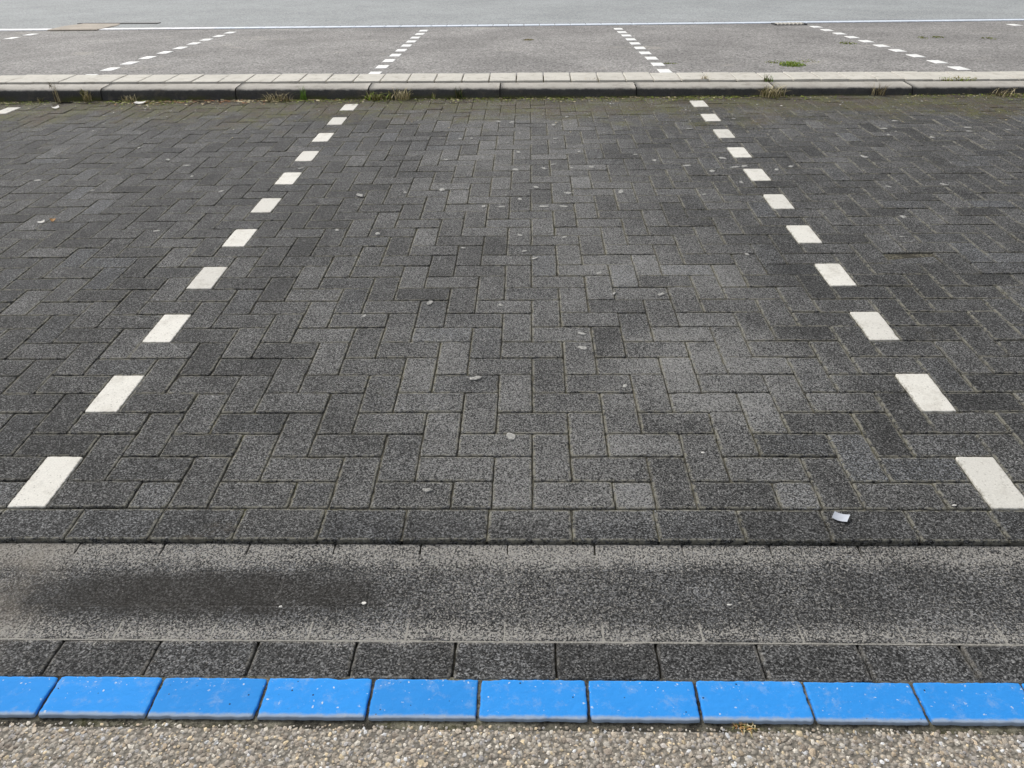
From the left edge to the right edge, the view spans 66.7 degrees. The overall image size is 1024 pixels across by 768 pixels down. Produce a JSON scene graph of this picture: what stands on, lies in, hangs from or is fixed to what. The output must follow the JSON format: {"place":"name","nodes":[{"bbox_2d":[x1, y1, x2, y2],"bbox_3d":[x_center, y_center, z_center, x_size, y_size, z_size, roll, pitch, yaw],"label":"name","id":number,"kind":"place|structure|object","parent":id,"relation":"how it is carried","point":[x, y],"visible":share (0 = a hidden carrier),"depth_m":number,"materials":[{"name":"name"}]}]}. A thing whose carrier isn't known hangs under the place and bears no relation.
{"place":"outdoors","nodes":[
{"label":"outdoors","id":0,"kind":"place"},
{"bbox_2d":[0,94,1023,542],"bbox_3d":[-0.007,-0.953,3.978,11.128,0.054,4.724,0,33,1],"label":"parking paving","id":1,"kind":"structure","parent":0,"point":[110,244],"depth_m":2.94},
{"bbox_2d":[0,107,20,113],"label":"white paver","id":2,"kind":"object","parent":1,"relation":"on","point":[7,110],"visible":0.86,"depth_m":5.70,"materials":[{"name":"concrete"}]},
{"bbox_2d":[7,457,82,508],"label":"white paver","id":3,"kind":"object","parent":1,"relation":"on","point":[46,481],"visible":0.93,"depth_m":2.09,"materials":[{"name":"concrete"}]},
{"bbox_2d":[0,84,109,101],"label":"kerb","id":4,"kind":"structure","parent":1,"relation":"on","point":[33,92],"depth_m":5.93,"materials":[{"name":"concrete"}]},
{"bbox_2d":[80,88,91,101],"bbox_3d":[-3.213,-2.188,5.887,0.137,0.108,0.123,-20,37,-27],"label":"weed","id":5,"kind":"object","parent":1,"relation":"on","point":[86,99],"visible":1,"depth_m":5.89,"materials":[{"name":"plant"}]},
{"bbox_2d":[85,376,144,412],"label":"white paver","id":6,"kind":"object","parent":1,"relation":"on","point":[115,394],"visible":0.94,"depth_m":2.44,"materials":[{"name":"concrete"}]},
{"bbox_2d":[142,315,190,342],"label":"white paver","id":7,"kind":"object","parent":1,"relation":"on","point":[166,328],"visible":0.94,"depth_m":2.79,"materials":[{"name":"concrete"}]},
{"bbox_2d":[101,84,240,101],"bbox_3d":[-2.601,-2.206,5.985,1.026,0.158,0.218,0,33,1],"label":"kerb stone","id":8,"kind":"object","parent":1,"relation":"on","point":[142,92],"visible":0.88,"depth_m":5.90,"materials":[{"name":"concrete"}]},
{"bbox_2d":[186,267,227,289],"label":"white paver","id":9,"kind":"object","parent":1,"relation":"on","point":[207,278],"visible":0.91,"depth_m":3.14,"materials":[{"name":"concrete"}]},
{"bbox_2d":[114,99,336,105],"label":"leaf litter","id":10,"kind":"object","parent":1,"relation":"on","point":[218,101],"visible":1,"depth_m":5.84,"materials":[{"name":"plant"}]},
{"bbox_2d":[222,229,257,247],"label":"white paver","id":11,"kind":"object","parent":1,"relation":"on","point":[239,238],"visible":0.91,"depth_m":3.50,"materials":[{"name":"concrete"}]},
{"bbox_2d":[250,198,281,212],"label":"white paver","id":12,"kind":"object","parent":1,"relation":"on","point":[266,205],"visible":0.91,"depth_m":3.85,"materials":[{"name":"concrete"}]},
{"bbox_2d":[265,92,294,101],"bbox_3d":[-1.734,-2.160,5.829,0.324,0.082,0.224,0,33,1],"label":"grass tuft","id":13,"kind":"object","parent":1,"relation":"on","point":[282,98],"visible":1,"depth_m":5.82,"materials":[{"name":"plant"}]},
{"bbox_2d":[274,172,301,184],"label":"white paver","id":14,"kind":"object","parent":1,"relation":"on","point":[288,178],"visible":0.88,"depth_m":4.21,"materials":[{"name":"concrete"}]},
{"bbox_2d":[236,83,370,99],"bbox_3d":[-1.581,-2.201,5.951,1.002,0.149,0.219,0,33,1],"label":"kerb stone","id":15,"kind":"object","parent":1,"relation":"on","point":[321,91],"visible":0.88,"depth_m":5.87,"materials":[{"name":"concrete"}]},
{"bbox_2d":[294,151,318,161],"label":"white paver","id":16,"kind":"object","parent":1,"relation":"on","point":[307,155],"visible":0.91,"depth_m":4.56,"materials":[{"name":"concrete"}]},
{"bbox_2d":[312,133,333,141],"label":"white paver","id":17,"kind":"object","parent":1,"relation":"on","point":[323,137],"visible":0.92,"depth_m":4.92,"materials":[{"name":"concrete"}]},
{"bbox_2d":[327,117,346,124],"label":"white paver","id":18,"kind":"object","parent":1,"relation":"on","point":[337,120],"visible":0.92,"depth_m":5.28,"materials":[{"name":"concrete"}]},
{"bbox_2d":[339,104,358,110],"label":"white paver","id":19,"kind":"object","parent":1,"relation":"on","point":[349,107],"visible":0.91,"depth_m":5.62,"materials":[{"name":"concrete"}]},
{"bbox_2d":[362,91,393,100],"bbox_3d":[-0.994,-2.160,5.819,0.279,0.072,0.204,0,33,1],"label":"weed","id":20,"kind":"object","parent":1,"relation":"on","point":[369,97],"visible":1,"depth_m":5.81,"materials":[{"name":"plant"}]},
{"bbox_2d":[392,87,411,99],"bbox_3d":[-0.819,-2.175,5.811,0.202,0.101,0.183,-8,33,-11],"label":"grass tuft","id":21,"kind":"object","parent":1,"relation":"on","point":[405,95],"visible":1,"depth_m":5.81,"materials":[{"name":"plant"}]},
{"bbox_2d":[369,83,499,98],"bbox_3d":[-0.583,-2.198,5.919,0.984,0.140,0.220,0,33,1],"label":"kerb stone","id":22,"kind":"object","parent":1,"relation":"on","point":[447,90],"visible":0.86,"depth_m":5.84,"materials":[{"name":"concrete"}]},
{"bbox_2d":[4,96,1015,138],"bbox_3d":[-0.085,-1.815,5.295,7.882,0.018,1.290,0,33,1],"label":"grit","id":23,"kind":"object","parent":1,"relation":"on","point":[523,102],"visible":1,"depth_m":5.53,"materials":[{"name":"stone"}]},
{"bbox_2d":[0,93,1023,107],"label":"moss debris","id":24,"kind":"object","parent":1,"relation":"on","point":[452,98],"visible":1,"depth_m":5.77,"materials":[{"name":"plant"}]},
{"bbox_2d":[0,509,1023,546],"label":"border course","id":25,"kind":"object","parent":1,"relation":"on","point":[858,528],"visible":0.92,"depth_m":1.93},
{"bbox_2d":[832,511,849,521],"bbox_3d":[0.816,0.329,1.932,0.040,0.008,0.025,13,35,20],"label":"paper scrap","id":26,"kind":"object","parent":25,"relation":"on","point":[840,517],"visible":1,"depth_m":1.93,"materials":[{"name":"white paper"}]},
{"bbox_2d":[500,82,635,98],"bbox_3d":[0.419,-2.193,5.886,1.008,0.130,0.219,0,33,1],"label":"kerb stone","id":27,"kind":"object","parent":1,"relation":"on","point":[558,89],"visible":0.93,"depth_m":5.81,"materials":[{"name":"concrete"}]},
{"bbox_2d":[690,100,708,107],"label":"white paver","id":28,"kind":"object","parent":1,"relation":"on","point":[699,103],"visible":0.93,"depth_m":5.58,"materials":[{"name":"concrete"}]},
{"bbox_2d":[634,82,772,96],"bbox_3d":[1.432,-2.188,5.853,1.007,0.122,0.219,0,33,1],"label":"kerb stone","id":29,"kind":"object","parent":1,"relation":"on","point":[695,89],"visible":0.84,"depth_m":5.78,"materials":[{"name":"concrete"}]},
{"bbox_2d":[700,114,720,121],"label":"white paver","id":30,"kind":"object","parent":1,"relation":"on","point":[709,117],"visible":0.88,"depth_m":5.22,"materials":[{"name":"concrete"}]},
{"bbox_2d":[713,129,734,138],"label":"white paver","id":31,"kind":"object","parent":1,"relation":"on","point":[723,133],"visible":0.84,"depth_m":4.86,"materials":[{"name":"concrete"}]},
{"bbox_2d":[727,147,751,158],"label":"white paver","id":32,"kind":"object","parent":1,"relation":"on","point":[738,152],"visible":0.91,"depth_m":4.50,"materials":[{"name":"concrete"}]},
{"bbox_2d":[743,169,770,181],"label":"white paver","id":33,"kind":"object","parent":1,"relation":"on","point":[756,175],"visible":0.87,"depth_m":4.14,"materials":[{"name":"concrete"}]},
{"bbox_2d":[759,82,790,97],"bbox_3d":[1.901,-2.165,5.714,0.314,0.112,0.260,0,33,1],"label":"grass tuft","id":34,"kind":"object","parent":1,"relation":"on","point":[767,94],"visible":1,"depth_m":5.71,"materials":[{"name":"plant"}]},
{"bbox_2d":[763,194,794,209],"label":"white paver","id":35,"kind":"object","parent":1,"relation":"on","point":[777,201],"visible":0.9,"depth_m":3.80,"materials":[{"name":"concrete"}]},
{"bbox_2d":[786,225,821,243],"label":"white paver","id":36,"kind":"object","parent":1,"relation":"on","point":[803,234],"visible":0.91,"depth_m":3.44,"materials":[{"name":"concrete"}]},
{"bbox_2d":[815,264,856,286],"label":"white paver","id":37,"kind":"object","parent":1,"relation":"on","point":[835,275],"visible":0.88,"depth_m":3.08,"materials":[{"name":"concrete"}]},
{"bbox_2d":[769,81,911,95],"bbox_3d":[2.441,-2.184,5.820,1.001,0.112,0.218,0,33,1],"label":"kerb stone","id":38,"kind":"object","parent":1,"relation":"on","point":[902,88],"visible":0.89,"depth_m":5.75,"materials":[{"name":"concrete"}]},
{"bbox_2d":[850,312,899,341],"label":"white paver","id":39,"kind":"object","parent":1,"relation":"on","point":[874,326],"visible":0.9,"depth_m":2.74,"materials":[{"name":"concrete"}]},
{"bbox_2d":[869,83,889,95],"bbox_3d":[2.704,-2.160,5.698,0.167,0.099,0.152,-8,33,-11],"label":"weed","id":40,"kind":"object","parent":1,"relation":"on","point":[879,92],"visible":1,"depth_m":5.71,"materials":[{"name":"plant"}]},
{"bbox_2d":[895,374,955,412],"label":"white paver","id":41,"kind":"object","parent":1,"relation":"on","point":[925,393],"visible":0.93,"depth_m":2.38,"materials":[{"name":"concrete"}]},
{"bbox_2d":[904,81,1023,94],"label":"kerb stone","id":42,"kind":"object","parent":1,"relation":"on","point":[950,87],"visible":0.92,"depth_m":5.72,"materials":[{"name":"concrete"}]},
{"bbox_2d":[956,457,1023,510],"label":"white paver","id":43,"kind":"object","parent":1,"relation":"on","point":[993,484],"visible":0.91,"depth_m":2.04,"materials":[{"name":"concrete"}]},
{"bbox_2d":[990,87,1017,96],"bbox_3d":[3.581,-2.114,5.631,0.205,0.068,0.178,-6,33,-8],"label":"grass tuft","id":44,"kind":"object","parent":1,"relation":"on","point":[999,94],"visible":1,"depth_m":5.64,"materials":[{"name":"plant"}]},
{"bbox_2d":[0,21,1023,75],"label":"parking bay","id":45,"kind":"object","parent":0,"point":[729,48],"visible":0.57,"depth_m":8.20,"materials":[{"name":"grey asphalt"}]},
{"bbox_2d":[771,22,806,24],"bbox_3d":[3.671,-4.772,10.311,0.420,0.021,0.220,0,30,1],"label":"drain grate","id":46,"kind":"object","parent":45,"relation":"on","point":[790,23],"visible":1,"depth_m":10.27,"materials":[{"name":"metal"}]},
{"bbox_2d":[779,61,805,66],"bbox_3d":[2.499,-2.869,6.952,0.260,0.043,0.259,0,33,1],"label":"grass tuft","id":47,"kind":"object","parent":45,"relation":"on","point":[790,64],"visible":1,"depth_m":6.94,"materials":[{"name":"green plant"}]},
{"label":"slab strip","id":48,"kind":"structure","parent":45,"relation":"on","visible":0},
{"bbox_2d":[22,75,903,84],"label":"joint soil","id":49,"kind":"structure","parent":48,"relation":"on","point":[653,81],"depth_m":5.96,"materials":[{"name":"brown soil"}]},
{"bbox_2d":[0,75,24,84],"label":"paving slab","id":50,"kind":"structure","parent":49,"relation":"on","point":[4,79],"depth_m":6.25,"materials":[{"name":"concrete"}]},
{"bbox_2d":[6,75,49,83],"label":"paving slab","id":51,"kind":"structure","parent":49,"relation":"on","point":[27,79],"depth_m":6.18,"materials":[{"name":"concrete"}]},
{"bbox_2d":[32,75,75,83],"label":"paving slab","id":52,"kind":"structure","parent":49,"relation":"on","point":[56,78],"depth_m":6.16,"materials":[{"name":"concrete"}]},
{"bbox_2d":[59,75,100,83],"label":"paving slab","id":53,"kind":"structure","parent":49,"relation":"on","point":[79,79],"depth_m":6.17,"materials":[{"name":"concrete"}]},
{"bbox_2d":[85,75,126,83],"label":"paving slab","id":54,"kind":"structure","parent":49,"relation":"on","point":[105,79],"depth_m":6.14,"materials":[{"name":"concrete"}]},
{"bbox_2d":[112,75,151,83],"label":"paving slab","id":55,"kind":"structure","parent":49,"relation":"on","point":[131,79],"depth_m":6.14,"materials":[{"name":"concrete"}]},
{"bbox_2d":[138,75,177,83],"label":"paving slab","id":56,"kind":"structure","parent":49,"relation":"on","point":[157,79],"depth_m":6.13,"materials":[{"name":"concrete"}]},
{"bbox_2d":[165,74,203,83],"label":"paving slab","id":57,"kind":"structure","parent":49,"relation":"on","point":[185,79],"depth_m":6.13,"materials":[{"name":"concrete"}]},
{"bbox_2d":[192,75,228,83],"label":"paving slab","id":58,"kind":"structure","parent":49,"relation":"on","point":[210,79],"depth_m":6.12,"materials":[{"name":"concrete"}]},
{"bbox_2d":[219,74,254,83],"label":"paving slab","id":59,"kind":"structure","parent":49,"relation":"on","point":[237,79],"depth_m":6.11,"materials":[{"name":"concrete"}]},
{"bbox_2d":[245,74,280,83],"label":"paving slab","id":60,"kind":"structure","parent":49,"relation":"on","point":[264,78],"depth_m":6.13,"materials":[{"name":"concrete"}]},
{"bbox_2d":[273,73,306,83],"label":"paving slab","id":61,"kind":"structure","parent":49,"relation":"on","point":[288,78],"depth_m":6.11,"materials":[{"name":"concrete"}]},
{"bbox_2d":[299,73,332,82],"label":"paving slab","id":62,"kind":"structure","parent":49,"relation":"on","point":[316,78],"depth_m":6.11,"materials":[{"name":"concrete"}]},
{"bbox_2d":[326,74,358,82],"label":"paving slab","id":63,"kind":"structure","parent":49,"relation":"on","point":[342,78],"depth_m":6.10,"materials":[{"name":"concrete"}]},
{"bbox_2d":[353,74,384,82],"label":"paving slab","id":64,"kind":"structure","parent":49,"relation":"on","point":[369,78],"depth_m":6.10,"materials":[{"name":"concrete"}]},
{"bbox_2d":[380,74,410,82],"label":"paving slab","id":65,"kind":"structure","parent":49,"relation":"on","point":[395,78],"depth_m":6.08,"materials":[{"name":"concrete"}]},
{"bbox_2d":[408,73,437,82],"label":"paving slab","id":66,"kind":"structure","parent":49,"relation":"on","point":[422,77],"depth_m":6.09,"materials":[{"name":"concrete"}]},
{"bbox_2d":[435,73,463,82],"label":"paving slab","id":67,"kind":"structure","parent":49,"relation":"on","point":[449,78],"depth_m":6.07,"materials":[{"name":"concrete"}]},
{"bbox_2d":[462,73,489,82],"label":"paving slab","id":68,"kind":"structure","parent":49,"relation":"on","point":[476,78],"depth_m":6.06,"materials":[{"name":"concrete"}]},
{"bbox_2d":[489,73,515,88],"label":"paving slab","id":69,"kind":"structure","parent":49,"relation":"on","point":[502,77],"depth_m":6.04,"materials":[{"name":"concrete"}]},
{"bbox_2d":[517,73,542,82],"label":"paving slab","id":70,"kind":"structure","parent":49,"relation":"on","point":[529,77],"depth_m":6.04,"materials":[{"name":"concrete"}]},
{"bbox_2d":[544,72,570,82],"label":"paving slab","id":71,"kind":"structure","parent":49,"relation":"on","point":[558,77],"depth_m":6.05,"materials":[{"name":"concrete"}]},
{"bbox_2d":[570,73,597,81],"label":"paving slab","id":72,"kind":"structure","parent":49,"relation":"on","point":[582,77],"depth_m":6.04,"materials":[{"name":"concrete"}]},
{"bbox_2d":[597,72,625,81],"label":"paving slab","id":73,"kind":"structure","parent":49,"relation":"on","point":[610,76],"depth_m":6.03,"materials":[{"name":"concrete"}]},
{"bbox_2d":[623,72,652,81],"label":"paving slab","id":74,"kind":"structure","parent":49,"relation":"on","point":[637,77],"depth_m":6.04,"materials":[{"name":"concrete"}]},
{"bbox_2d":[650,73,680,81],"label":"paving slab","id":75,"kind":"structure","parent":49,"relation":"on","point":[665,77],"depth_m":6.02,"materials":[{"name":"concrete"}]},
{"bbox_2d":[676,72,708,81],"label":"paving slab","id":76,"kind":"structure","parent":49,"relation":"on","point":[691,77],"depth_m":6.00,"materials":[{"name":"concrete"}]},
{"bbox_2d":[703,72,735,81],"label":"paving slab","id":77,"kind":"structure","parent":49,"relation":"on","point":[720,77],"depth_m":6.00,"materials":[{"name":"concrete"}]},
{"bbox_2d":[730,72,763,81],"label":"paving slab","id":78,"kind":"structure","parent":49,"relation":"on","point":[746,76],"depth_m":6.00,"materials":[{"name":"concrete"}]},
{"bbox_2d":[757,72,792,81],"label":"paving slab","id":79,"kind":"structure","parent":49,"relation":"on","point":[779,77],"depth_m":6.01,"materials":[{"name":"concrete"}]},
{"bbox_2d":[783,72,820,81],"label":"paving slab","id":80,"kind":"structure","parent":49,"relation":"on","point":[802,76],"depth_m":5.99,"materials":[{"name":"concrete"}]},
{"bbox_2d":[810,72,848,81],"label":"paving slab","id":81,"kind":"structure","parent":49,"relation":"on","point":[829,76],"depth_m":5.98,"materials":[{"name":"concrete"}]},
{"bbox_2d":[837,72,876,80],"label":"paving slab","id":82,"kind":"structure","parent":49,"relation":"on","point":[857,76],"depth_m":5.98,"materials":[{"name":"concrete"}]},
{"bbox_2d":[865,72,904,80],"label":"paving slab","id":83,"kind":"structure","parent":49,"relation":"on","point":[884,76],"depth_m":5.96,"materials":[{"name":"concrete"}]},
{"bbox_2d":[891,71,932,80],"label":"paving slab","id":84,"kind":"structure","parent":49,"relation":"on","point":[911,76],"depth_m":5.97,"materials":[{"name":"concrete"}]},
{"bbox_2d":[919,72,961,80],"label":"paving slab","id":85,"kind":"structure","parent":49,"relation":"on","point":[934,76],"depth_m":5.98,"materials":[{"name":"concrete"}]},
{"bbox_2d":[946,71,989,80],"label":"paving slab","id":86,"kind":"structure","parent":49,"relation":"on","point":[961,74],"depth_m":5.98,"materials":[{"name":"concrete"}]},
{"bbox_2d":[974,71,1018,80],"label":"paving slab","id":87,"kind":"structure","parent":49,"relation":"on","point":[996,76],"depth_m":5.94,"materials":[{"name":"concrete"}]},
{"bbox_2d":[1000,71,1023,80],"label":"paving slab","id":88,"kind":"structure","parent":49,"relation":"on","point":[1019,75],"depth_m":6.00,"materials":[{"name":"concrete"}]},
{"bbox_2d":[0,0,1023,28],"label":"road","id":89,"kind":"structure","parent":0,"point":[16,14],"depth_m":12.46,"materials":[{"name":"grey asphalt"}]},
{"bbox_2d":[47,24,119,30],"bbox_3d":[-5.999,-5.019,10.980,0.743,0.098,0.936,0,33,1],"label":"tan patch","id":90,"kind":"object","parent":89,"relation":"on","point":[86,27],"visible":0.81,"depth_m":10.80,"materials":[{"name":"brick"}]},
{"bbox_2d":[77,22,160,23],"bbox_3d":[-5.753,-5.270,11.397,1.230,0.037,0.130,1,33,4],"label":"tar seam","id":91,"kind":"object","parent":89,"relation":"on","point":[125,23],"visible":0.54,"depth_m":11.37,"materials":[{"name":"black asphalt"}]},
{"bbox_2d":[20,18,1023,28],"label":"road edge","id":92,"kind":"object","parent":89,"relation":"on","point":[508,24],"visible":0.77,"depth_m":10.72,"materials":[{"name":"white paint"}]},
{"bbox_2d":[0,721,1023,767],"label":"footpath","id":93,"kind":"structure","parent":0,"point":[589,754],"depth_m":1.44,"materials":[{"name":"grey gravel"}]},
{"bbox_2d":[0,674,1023,734],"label":"edge soil","id":94,"kind":"structure","parent":0,"point":[585,726],"depth_m":1.48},
{"bbox_2d":[0,676,57,717],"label":"blue paver","id":95,"kind":"object","parent":94,"relation":"on","point":[23,697],"visible":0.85,"depth_m":1.54,"materials":[{"name":"paint"}]},
{"bbox_2d":[38,676,161,718],"bbox_3d":[-0.811,0.636,1.551,0.208,0.054,0.092,0,33,1],"label":"blue paver","id":96,"kind":"object","parent":94,"relation":"on","point":[101,697],"visible":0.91,"depth_m":1.53,"materials":[{"name":"paint"}]},
{"bbox_2d":[147,678,266,719],"bbox_3d":[-0.598,0.637,1.547,0.208,0.053,0.092,0,33,1],"label":"blue paver","id":97,"kind":"object","parent":94,"relation":"on","point":[212,698],"visible":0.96,"depth_m":1.53,"materials":[{"name":"paint"}]},
{"bbox_2d":[257,678,371,720],"bbox_3d":[-0.385,0.636,1.541,0.208,0.054,0.092,0,33,1],"label":"blue paver","id":98,"kind":"object","parent":94,"relation":"on","point":[327,699],"visible":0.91,"depth_m":1.52,"materials":[{"name":"paint"}]},
{"bbox_2d":[368,679,477,721],"bbox_3d":[-0.172,0.636,1.537,0.208,0.053,0.092,0,33,1],"label":"blue paver","id":99,"kind":"object","parent":94,"relation":"on","point":[421,700],"visible":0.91,"depth_m":1.52,"materials":[{"name":"paint"}]},
{"bbox_2d":[479,680,587,722],"bbox_3d":[0.042,0.635,1.532,0.209,0.053,0.092,0,33,1],"label":"blue paver","id":100,"kind":"object","parent":94,"relation":"on","point":[531,700],"visible":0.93,"depth_m":1.51,"materials":[{"name":"paint"}]},
{"bbox_2d":[589,681,699,722],"bbox_3d":[0.255,0.635,1.527,0.209,0.054,0.092,0,33,1],"label":"blue paver","id":101,"kind":"object","parent":94,"relation":"on","point":[642,702],"visible":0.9,"depth_m":1.51,"materials":[{"name":"paint"}]},
{"bbox_2d":[731,722,756,736],"bbox_3d":[0.437,0.646,1.466,0.049,0.010,0.047,0,33,1],"label":"moss patch","id":102,"kind":"object","parent":94,"relation":"on","point":[740,724],"visible":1,"depth_m":1.47,"materials":[{"name":"plant"}]},
{"bbox_2d":[696,681,813,724],"bbox_3d":[0.469,0.634,1.521,0.208,0.053,0.092,0,33,1],"label":"blue paver","id":103,"kind":"object","parent":94,"relation":"on","point":[754,702],"visible":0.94,"depth_m":1.50,"materials":[{"name":"paint"}]},
{"bbox_2d":[803,682,928,725],"bbox_3d":[0.682,0.635,1.517,0.208,0.054,0.092,0,33,1],"label":"blue paver","id":104,"kind":"object","parent":94,"relation":"on","point":[838,703],"visible":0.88,"depth_m":1.50,"materials":[{"name":"paint"}]},
{"bbox_2d":[913,682,1023,725],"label":"blue paver","id":105,"kind":"object","parent":94,"relation":"on","point":[979,704],"visible":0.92,"depth_m":1.50,"materials":[{"name":"paint"}]},
{"bbox_2d":[64,543,959,678],"bbox_3d":[0.182,0.501,1.734,17.000,0.001,0.404,0,33,1],"label":"gutter bed","id":106,"kind":"object","parent":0,"point":[455,648],"visible":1,"depth_m":1.64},
{"bbox_2d":[0,543,1023,682],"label":"gutter channel","id":107,"kind":"object","parent":106,"relation":"on","point":[945,623],"visible":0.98,"depth_m":1.72,"materials":[{"name":"grey concrete"}]},
{"bbox_2d":[0,554,1023,645],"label":"gutter silt","id":108,"kind":"object","parent":107,"relation":"on","point":[869,573],"visible":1,"depth_m":1.74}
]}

